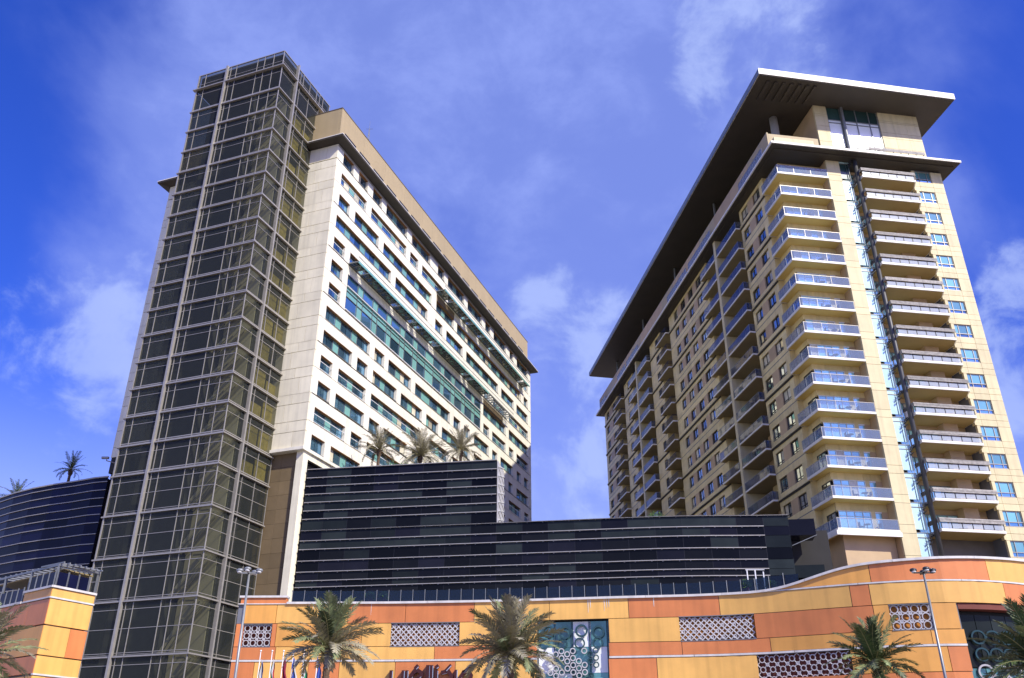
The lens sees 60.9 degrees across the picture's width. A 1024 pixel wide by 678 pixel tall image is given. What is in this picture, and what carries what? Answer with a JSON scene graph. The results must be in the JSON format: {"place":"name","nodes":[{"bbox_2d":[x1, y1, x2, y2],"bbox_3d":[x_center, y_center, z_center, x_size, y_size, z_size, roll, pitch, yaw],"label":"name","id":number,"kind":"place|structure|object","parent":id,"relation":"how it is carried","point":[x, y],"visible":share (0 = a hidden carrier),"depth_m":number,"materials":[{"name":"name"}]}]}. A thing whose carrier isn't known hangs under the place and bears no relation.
{"place":"outdoors","nodes":[
{"label":"outdoors","id":0,"kind":"place"},
{"bbox_2d":[0,561,102,677],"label":"orange corner block","id":1,"kind":"structure","parent":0,"point":[58,632],"depth_m":57.27,"materials":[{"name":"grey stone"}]},
{"bbox_2d":[0,476,110,603],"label":"curved glass building","id":2,"kind":"structure","parent":0,"point":[44,525],"depth_m":103.01,"materials":[{"name":"glass"}]},
{"bbox_2d":[0,478,33,496],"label":"roof palm","id":3,"kind":"object","parent":2,"relation":"on","point":[17,487],"visible":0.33,"depth_m":113.34,"materials":[{"name":"green plant"}]},
{"bbox_2d":[53,450,87,481],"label":"roof palm","id":4,"kind":"object","parent":2,"relation":"on","point":[72,462],"visible":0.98,"depth_m":110.89,"materials":[{"name":"green plant"}]},
{"bbox_2d":[0,0,1023,520],"label":"sky","id":5,"kind":"structure","parent":0,"point":[555,146],"materials":[{"name":"blue"}]},
{"bbox_2d":[589,68,1023,568],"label":"apartment tower","id":6,"kind":"structure","parent":0,"point":[723,394],"depth_m":112.49,"materials":[{"name":"concrete"}]},
{"bbox_2d":[779,165,814,174],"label":"glazed door","id":7,"kind":"structure","parent":6,"relation":"in","point":[781,168],"depth_m":116.00,"materials":[{"name":"blue glass"}]},
{"bbox_2d":[795,465,803,482],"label":"window","id":8,"kind":"structure","parent":6,"relation":"in","point":[798,471],"depth_m":102.47,"materials":[{"name":"glass"}]},
{"bbox_2d":[782,186,818,195],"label":"balcony railing","id":9,"kind":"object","parent":6,"relation":"in","point":[788,189],"depth_m":114.48,"materials":[{"name":"blue glass"}]},
{"bbox_2d":[799,493,807,510],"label":"window","id":10,"kind":"structure","parent":6,"relation":"in","point":[803,500],"depth_m":100.97,"materials":[{"name":"grey glass"}]},
{"bbox_2d":[786,207,822,216],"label":"balcony railing","id":11,"kind":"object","parent":6,"relation":"in","point":[789,210],"depth_m":112.96,"materials":[{"name":"blue glass"}]},
{"bbox_2d":[790,228,827,238],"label":"balcony railing","id":12,"kind":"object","parent":6,"relation":"in","point":[793,232],"depth_m":111.45,"materials":[{"name":"blue glass"}]},
{"bbox_2d":[793,250,831,260],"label":"balcony railing","id":13,"kind":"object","parent":6,"relation":"in","point":[801,255],"depth_m":109.91,"materials":[{"name":"blue glass"}]},
{"bbox_2d":[797,272,836,284],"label":"balcony railing","id":14,"kind":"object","parent":6,"relation":"in","point":[803,278],"depth_m":108.42,"materials":[{"name":"blue glass"}]},
{"bbox_2d":[812,423,822,441],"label":"glazed door","id":15,"kind":"structure","parent":6,"relation":"in","point":[818,433],"depth_m":100.00,"materials":[{"name":"glass"}]},
{"bbox_2d":[801,295,840,307],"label":"balcony railing","id":16,"kind":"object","parent":6,"relation":"in","point":[806,301],"depth_m":106.89,"materials":[{"name":"blue glass"}]},
{"bbox_2d":[817,451,827,469],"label":"glazed door","id":17,"kind":"structure","parent":6,"relation":"in","point":[823,462],"depth_m":98.49,"materials":[{"name":"grey glass"}]},
{"bbox_2d":[805,319,845,332],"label":"glazed door","id":18,"kind":"structure","parent":6,"relation":"in","point":[810,326],"depth_m":105.39,"materials":[{"name":"blue glass"}]},
{"bbox_2d":[822,480,832,499],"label":"glazed door","id":19,"kind":"structure","parent":6,"relation":"in","point":[828,492],"depth_m":96.92,"materials":[{"name":"grey glass"}]},
{"bbox_2d":[809,344,850,357],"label":"glazed door","id":20,"kind":"structure","parent":6,"relation":"in","point":[821,351],"depth_m":103.86,"materials":[{"name":"blue glass"}]},
{"bbox_2d":[827,511,838,531],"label":"glazed door","id":21,"kind":"structure","parent":6,"relation":"in","point":[833,523],"depth_m":95.27,"materials":[{"name":"blue glass"}]},
{"bbox_2d":[814,369,855,383],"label":"glazed door","id":22,"kind":"structure","parent":6,"relation":"in","point":[819,377],"depth_m":102.35,"materials":[{"name":"blue glass"}]},
{"bbox_2d":[818,395,860,410],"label":"glazed door","id":23,"kind":"structure","parent":6,"relation":"in","point":[826,403],"depth_m":100.83,"materials":[{"name":"blue glass"}]},
{"bbox_2d":[823,422,865,437],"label":"glazed door","id":24,"kind":"structure","parent":6,"relation":"in","point":[835,432],"depth_m":99.32,"materials":[{"name":"blue glass"}]},
{"bbox_2d":[827,450,871,466],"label":"glazed door","id":25,"kind":"structure","parent":6,"relation":"in","point":[840,459],"depth_m":97.78,"materials":[{"name":"blue glass"}]},
{"bbox_2d":[833,479,877,496],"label":"glazed door","id":26,"kind":"structure","parent":6,"relation":"in","point":[840,490],"depth_m":96.22,"materials":[{"name":"blue glass"}]},
{"bbox_2d":[825,107,885,152],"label":"penthouse window","id":27,"kind":"structure","parent":6,"relation":"in","point":[861,131],"depth_m":118.99,"materials":[{"name":"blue glass"}]},
{"bbox_2d":[838,510,883,528],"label":"glazed door","id":28,"kind":"structure","parent":6,"relation":"in","point":[850,521],"depth_m":94.61,"materials":[{"name":"blue glass"}]},
{"bbox_2d":[914,172,931,182],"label":"window","id":29,"kind":"structure","parent":6,"relation":"in","point":[920,176],"depth_m":116.91,"materials":[{"name":"glass"}]},
{"bbox_2d":[906,457,943,473],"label":"glazed door","id":30,"kind":"structure","parent":6,"relation":"in","point":[915,459],"depth_m":99.08,"materials":[{"name":"blue glass"}]},
{"bbox_2d":[920,192,937,203],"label":"window","id":31,"kind":"structure","parent":6,"relation":"in","point":[926,197],"depth_m":115.41,"materials":[{"name":"glass"}]},
{"bbox_2d":[912,485,950,503],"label":"glazed door","id":32,"kind":"structure","parent":6,"relation":"in","point":[921,487],"depth_m":97.59,"materials":[{"name":"blue glass"}]},
{"bbox_2d":[925,212,942,224],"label":"window","id":33,"kind":"structure","parent":6,"relation":"in","point":[934,218],"depth_m":113.90,"materials":[{"name":"glass"}]},
{"bbox_2d":[930,234,948,245],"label":"window","id":34,"kind":"structure","parent":6,"relation":"in","point":[937,239],"depth_m":112.38,"materials":[{"name":"glass"}]},
{"bbox_2d":[919,514,960,532],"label":"glazed door","id":35,"kind":"structure","parent":6,"relation":"in","point":[927,516],"depth_m":96.17,"materials":[{"name":"blue glass"}]},
{"bbox_2d":[936,255,954,267],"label":"window","id":36,"kind":"structure","parent":6,"relation":"in","point":[943,261],"depth_m":110.88,"materials":[{"name":"glass"}]},
{"bbox_2d":[942,278,960,290],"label":"window","id":37,"kind":"structure","parent":6,"relation":"in","point":[949,284],"depth_m":109.38,"materials":[{"name":"glass"}]},
{"bbox_2d":[948,301,966,313],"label":"window","id":38,"kind":"structure","parent":6,"relation":"in","point":[955,307],"depth_m":107.86,"materials":[{"name":"glass"}]},
{"bbox_2d":[954,324,972,337],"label":"window","id":39,"kind":"structure","parent":6,"relation":"in","point":[965,331],"depth_m":106.35,"materials":[{"name":"glass"}]},
{"bbox_2d":[960,349,979,362],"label":"window","id":40,"kind":"structure","parent":6,"relation":"in","point":[968,355],"depth_m":104.85,"materials":[{"name":"glass"}]},
{"bbox_2d":[967,374,986,387],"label":"window","id":41,"kind":"structure","parent":6,"relation":"in","point":[977,381],"depth_m":103.33,"materials":[{"name":"glass"}]},
{"bbox_2d":[973,400,993,413],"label":"window","id":42,"kind":"structure","parent":6,"relation":"in","point":[982,406],"depth_m":101.82,"materials":[{"name":"glass"}]},
{"bbox_2d":[980,426,1000,440],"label":"window","id":43,"kind":"structure","parent":6,"relation":"in","point":[989,433],"depth_m":100.32,"materials":[{"name":"glass"}]},
{"bbox_2d":[987,454,1008,468],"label":"window","id":44,"kind":"structure","parent":6,"relation":"in","point":[997,461],"depth_m":98.81,"materials":[{"name":"glass"}]},
{"bbox_2d":[995,482,1016,497],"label":"window","id":45,"kind":"structure","parent":6,"relation":"in","point":[1004,489],"depth_m":97.30,"materials":[{"name":"glass"}]},
{"bbox_2d":[1002,511,1023,526],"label":"window","id":46,"kind":"structure","parent":6,"relation":"in","point":[1012,518],"depth_m":95.80,"materials":[{"name":"glass"}]},
{"bbox_2d":[1010,541,1023,557],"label":"window","id":47,"kind":"structure","parent":6,"relation":"in","point":[1017,546],"depth_m":94.26,"materials":[{"name":"glass"}]},
{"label":"pavement","id":48,"kind":"structure","parent":0,"visible":0},
{"bbox_2d":[0,602,47,677],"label":"date palm","id":49,"kind":"object","parent":48,"relation":"on","point":[3,631],"visible":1,"depth_m":42.44,"materials":[{"name":"green plant"}]},
{"bbox_2d":[234,567,262,677],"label":"lamp post","id":50,"kind":"object","parent":48,"relation":"on","point":[248,569],"visible":1,"depth_m":36.85,"materials":[{"name":"metal"}]},
{"bbox_2d":[278,590,383,677],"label":"date palm","id":51,"kind":"object","parent":48,"relation":"on","point":[328,638],"visible":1,"depth_m":45.52,"materials":[{"name":"green plant"}]},
{"bbox_2d":[457,593,567,677],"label":"date palm","id":52,"kind":"object","parent":48,"relation":"on","point":[508,647],"visible":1,"depth_m":43.40,"materials":[{"name":"green plant"}]},
{"bbox_2d":[823,611,924,677],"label":"date palm","id":53,"kind":"object","parent":48,"relation":"on","point":[871,640],"visible":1,"depth_m":46.96,"materials":[{"name":"green plant"}]},
{"bbox_2d":[909,566,946,677],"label":"lamp post","id":54,"kind":"object","parent":48,"relation":"on","point":[924,571],"visible":1,"depth_m":36.86,"materials":[{"name":"grey metal"}]},
{"bbox_2d":[968,593,1023,677],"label":"date palm","id":55,"kind":"object","parent":48,"relation":"on","point":[1018,646],"visible":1,"depth_m":39.70,"materials":[{"name":"green plant"}]},
{"bbox_3d":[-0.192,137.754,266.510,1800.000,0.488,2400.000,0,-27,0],"label":"ground","id":56,"kind":"structure","parent":0,"visible":0},
{"bbox_2d":[78,50,329,677],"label":"glass tower","id":57,"kind":"structure","parent":56,"relation":"on","point":[225,318],"depth_m":96.03,"materials":[{"name":"glass"}]},
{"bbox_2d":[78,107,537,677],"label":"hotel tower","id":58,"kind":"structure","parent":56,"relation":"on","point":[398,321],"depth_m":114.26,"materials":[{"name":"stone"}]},
{"bbox_2d":[310,435,324,456],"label":"window","id":59,"kind":"structure","parent":58,"relation":"in","point":[318,443],"depth_m":98.20,"materials":[{"name":"blue glass"}]},
{"bbox_2d":[317,381,329,402],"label":"window","id":60,"kind":"structure","parent":58,"relation":"in","point":[321,387],"depth_m":101.23,"materials":[{"name":"blue glass"}]},
{"bbox_2d":[320,355,332,376],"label":"window","id":61,"kind":"structure","parent":58,"relation":"in","point":[325,366],"depth_m":102.65,"materials":[{"name":"blue glass"}]},
{"bbox_2d":[313,407,343,440],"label":"window","id":62,"kind":"structure","parent":58,"relation":"in","point":[326,422],"depth_m":101.20,"materials":[{"name":"blue glass"}]},
{"bbox_2d":[328,282,339,304],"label":"window","id":63,"kind":"structure","parent":58,"relation":"in","point":[334,295],"depth_m":107.15,"materials":[{"name":"blue glass"}]},
{"bbox_2d":[331,259,341,279],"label":"window","id":64,"kind":"structure","parent":58,"relation":"in","point":[335,270],"depth_m":108.71,"materials":[{"name":"blue glass"}]},
{"bbox_2d":[323,330,351,365],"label":"window","id":65,"kind":"structure","parent":58,"relation":"in","point":[334,345],"depth_m":105.75,"materials":[{"name":"teal glass"}]},
{"bbox_2d":[333,236,344,258],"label":"window","id":66,"kind":"structure","parent":58,"relation":"in","point":[340,246],"depth_m":110.17,"materials":[{"name":"blue glass"}]},
{"bbox_2d":[338,195,349,215],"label":"window","id":67,"kind":"structure","parent":58,"relation":"in","point":[345,204],"depth_m":113.34,"materials":[{"name":"blue glass"}]},
{"bbox_2d":[329,446,358,466],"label":"window","id":68,"kind":"structure","parent":58,"relation":"in","point":[340,459],"depth_m":102.70,"materials":[{"name":"teal glass"}]},
{"bbox_2d":[325,306,369,355],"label":"window","id":69,"kind":"structure","parent":58,"relation":"in","point":[334,319],"depth_m":108.84,"materials":[{"name":"teal glass"}]},
{"bbox_2d":[343,153,353,175],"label":"window","id":70,"kind":"structure","parent":58,"relation":"in","point":[348,164],"depth_m":116.26,"materials":[{"name":"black glass"}]},
{"bbox_2d":[334,394,363,426],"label":"window","id":71,"kind":"structure","parent":58,"relation":"in","point":[343,406],"depth_m":106.09,"materials":[{"name":"teal glass"}]},
{"bbox_2d":[337,369,364,401],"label":"window","id":72,"kind":"structure","parent":58,"relation":"in","point":[346,381],"depth_m":107.61,"materials":[{"name":"teal glass"}]},
{"bbox_2d":[341,174,366,211],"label":"window","id":73,"kind":"structure","parent":58,"relation":"in","point":[347,186],"depth_m":116.33,"materials":[{"name":"blue glass"}]},
{"bbox_2d":[350,431,360,451],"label":"window","id":74,"kind":"structure","parent":58,"relation":"in","point":[354,438],"depth_m":106.37,"materials":[{"name":"blue glass"}]},
{"bbox_2d":[356,357,367,377],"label":"window","id":75,"kind":"structure","parent":58,"relation":"in","point":[361,369],"depth_m":110.96,"materials":[{"name":"blue glass"}]},
{"bbox_2d":[336,215,390,282],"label":"window","id":76,"kind":"structure","parent":58,"relation":"in","point":[341,225],"depth_m":116.23,"materials":[{"name":"blue glass"}]},
{"bbox_2d":[354,211,378,246],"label":"window","id":77,"kind":"structure","parent":58,"relation":"in","point":[358,221],"depth_m":118.23,"materials":[{"name":"blue glass"}]},
{"bbox_2d":[366,442,398,464],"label":"window","id":78,"kind":"structure","parent":58,"relation":"in","point":[382,461],"depth_m":112.22,"materials":[{"name":"teal glass"}]},
{"bbox_2d":[372,370,396,400],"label":"window","id":79,"kind":"structure","parent":58,"relation":"in","point":[381,383],"depth_m":115.98,"materials":[{"name":"teal glass"}]},
{"bbox_2d":[371,208,405,256],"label":"window","id":80,"kind":"structure","parent":58,"relation":"in","point":[375,217],"depth_m":124.67,"materials":[{"name":"blue glass"}]},
{"bbox_2d":[370,394,418,441],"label":"window","id":81,"kind":"structure","parent":58,"relation":"in","point":[377,404],"depth_m":116.91,"materials":[{"name":"teal glass"}]},
{"bbox_2d":[384,428,406,456],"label":"window","id":82,"kind":"structure","parent":58,"relation":"in","point":[396,440],"depth_m":116.49,"materials":[{"name":"teal glass"}]},
{"bbox_2d":[386,204,406,237],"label":"window","id":83,"kind":"structure","parent":58,"relation":"in","point":[390,213],"depth_m":127.90,"materials":[{"name":"black glass"}]},
{"bbox_2d":[388,360,410,389],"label":"window","id":84,"kind":"structure","parent":58,"relation":"in","point":[393,370],"depth_m":120.74,"materials":[{"name":"teal glass"}]},
{"bbox_2d":[383,243,430,301],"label":"window","id":85,"kind":"structure","parent":58,"relation":"in","point":[387,252],"depth_m":128.37,"materials":[{"name":"blue glass"}]},
{"bbox_2d":[395,277,426,319],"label":"window","id":86,"kind":"structure","parent":58,"relation":"in","point":[401,288],"depth_m":128.50,"materials":[{"name":"blue glass"}]},
{"bbox_2d":[400,393,421,421],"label":"window","id":87,"kind":"structure","parent":58,"relation":"in","point":[407,404],"depth_m":122.67,"materials":[{"name":"teal glass"}]},
{"bbox_2d":[349,252,478,390],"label":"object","id":88,"kind":"structure","parent":58,"relation":"in","point":[352,258],"depth_m":126.38,"materials":[{"name":"teal glass"}]},
{"bbox_2d":[412,234,429,264],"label":"window","id":89,"kind":"structure","parent":58,"relation":"in","point":[415,242],"depth_m":134.83,"materials":[{"name":"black glass"}]},
{"bbox_2d":[426,414,437,434],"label":"window","id":90,"kind":"structure","parent":58,"relation":"in","point":[430,423],"depth_m":128.50,"materials":[{"name":"teal glass"}]},
{"bbox_2d":[422,265,442,294],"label":"window","id":91,"kind":"structure","parent":58,"relation":"in","point":[425,273],"depth_m":136.79,"materials":[{"name":"blue glass"}]},
{"bbox_2d":[415,383,449,422],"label":"window","id":92,"kind":"structure","parent":58,"relation":"in","point":[422,394],"depth_m":129.73,"materials":[{"name":"teal glass"}]},
{"bbox_2d":[436,301,453,328],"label":"window","id":93,"kind":"structure","parent":58,"relation":"in","point":[440,309],"depth_m":139.84,"materials":[{"name":"blue glass"}]},
{"bbox_2d":[442,427,457,449],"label":"window","id":94,"kind":"structure","parent":58,"relation":"in","point":[444,432],"depth_m":133.37,"materials":[{"name":"teal glass"}]},
{"bbox_2d":[446,330,462,354],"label":"window","id":95,"kind":"structure","parent":58,"relation":"in","point":[449,338],"depth_m":141.63,"materials":[{"name":"blue glass"}]},
{"bbox_2d":[448,277,463,303],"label":"window","id":96,"kind":"structure","parent":58,"relation":"in","point":[451,285],"depth_m":146.05,"materials":[{"name":"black glass"}]},
{"bbox_2d":[468,301,481,324],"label":"window","id":97,"kind":"structure","parent":58,"relation":"in","point":[475,313],"depth_m":153.08,"materials":[{"name":"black glass"}]},
{"bbox_2d":[474,436,488,455],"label":"window","id":98,"kind":"structure","parent":58,"relation":"in","point":[477,439],"depth_m":146.25,"materials":[{"name":"teal glass"}]},
{"bbox_2d":[466,351,497,390],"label":"window","id":99,"kind":"structure","parent":58,"relation":"in","point":[469,359],"depth_m":151.33,"materials":[{"name":"teal glass"}]},
{"bbox_2d":[457,323,519,398],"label":"window","id":100,"kind":"structure","parent":58,"relation":"in","point":[460,331],"depth_m":155.11,"materials":[{"name":"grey glass"}]},
{"bbox_2d":[458,306,519,381],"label":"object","id":101,"kind":"structure","parent":58,"relation":"in","point":[473,325],"depth_m":156.67,"materials":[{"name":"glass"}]},
{"bbox_2d":[483,405,505,435],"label":"window","id":102,"kind":"structure","parent":58,"relation":"in","point":[486,412],"depth_m":153.94,"materials":[{"name":"teal glass"}]},
{"bbox_2d":[492,431,505,452],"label":"window","id":103,"kind":"structure","parent":58,"relation":"in","point":[495,438],"depth_m":153.91,"materials":[{"name":"grey glass"}]},
{"bbox_2d":[501,388,513,409],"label":"window","id":104,"kind":"structure","parent":58,"relation":"in","point":[504,396],"depth_m":162.04,"materials":[{"name":"teal glass"}]},
{"bbox_2d":[509,415,527,437],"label":"window","id":105,"kind":"structure","parent":58,"relation":"in","point":[514,422],"depth_m":166.01,"materials":[{"name":"blue glass"}]},
{"bbox_2d":[509,430,527,453],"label":"window","id":106,"kind":"structure","parent":58,"relation":"in","point":[512,437],"depth_m":164.07,"materials":[{"name":"teal glass"}]},
{"bbox_2d":[293,459,832,601],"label":"glass podium","id":107,"kind":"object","parent":56,"relation":"on","point":[442,531],"visible":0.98,"depth_m":87.54,"materials":[{"name":"glass"}]},
{"bbox_2d":[354,423,400,465],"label":"roof palm","id":108,"kind":"object","parent":107,"relation":"on","point":[378,443],"visible":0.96,"depth_m":102.06,"materials":[{"name":"green plant"}]},
{"bbox_2d":[391,427,451,463],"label":"roof palm","id":109,"kind":"object","parent":107,"relation":"on","point":[421,448],"visible":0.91,"depth_m":100.62,"materials":[{"name":"green plant"}]},
{"bbox_2d":[436,425,484,461],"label":"roof palm","id":110,"kind":"object","parent":107,"relation":"on","point":[460,446],"visible":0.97,"depth_m":100.52,"materials":[{"name":"green plant"}]},
{"bbox_2d":[229,556,1023,677],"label":"mall podium","id":111,"kind":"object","parent":56,"relation":"on","point":[785,631],"visible":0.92,"depth_m":57.26,"materials":[{"name":"concrete"}]},
{"bbox_2d":[389,664,472,677],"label":"arabic sign","id":112,"kind":"object","parent":111,"relation":"attached to","point":[429,671],"visible":0.88,"depth_m":58.79,"materials":[{"name":"plastic"}]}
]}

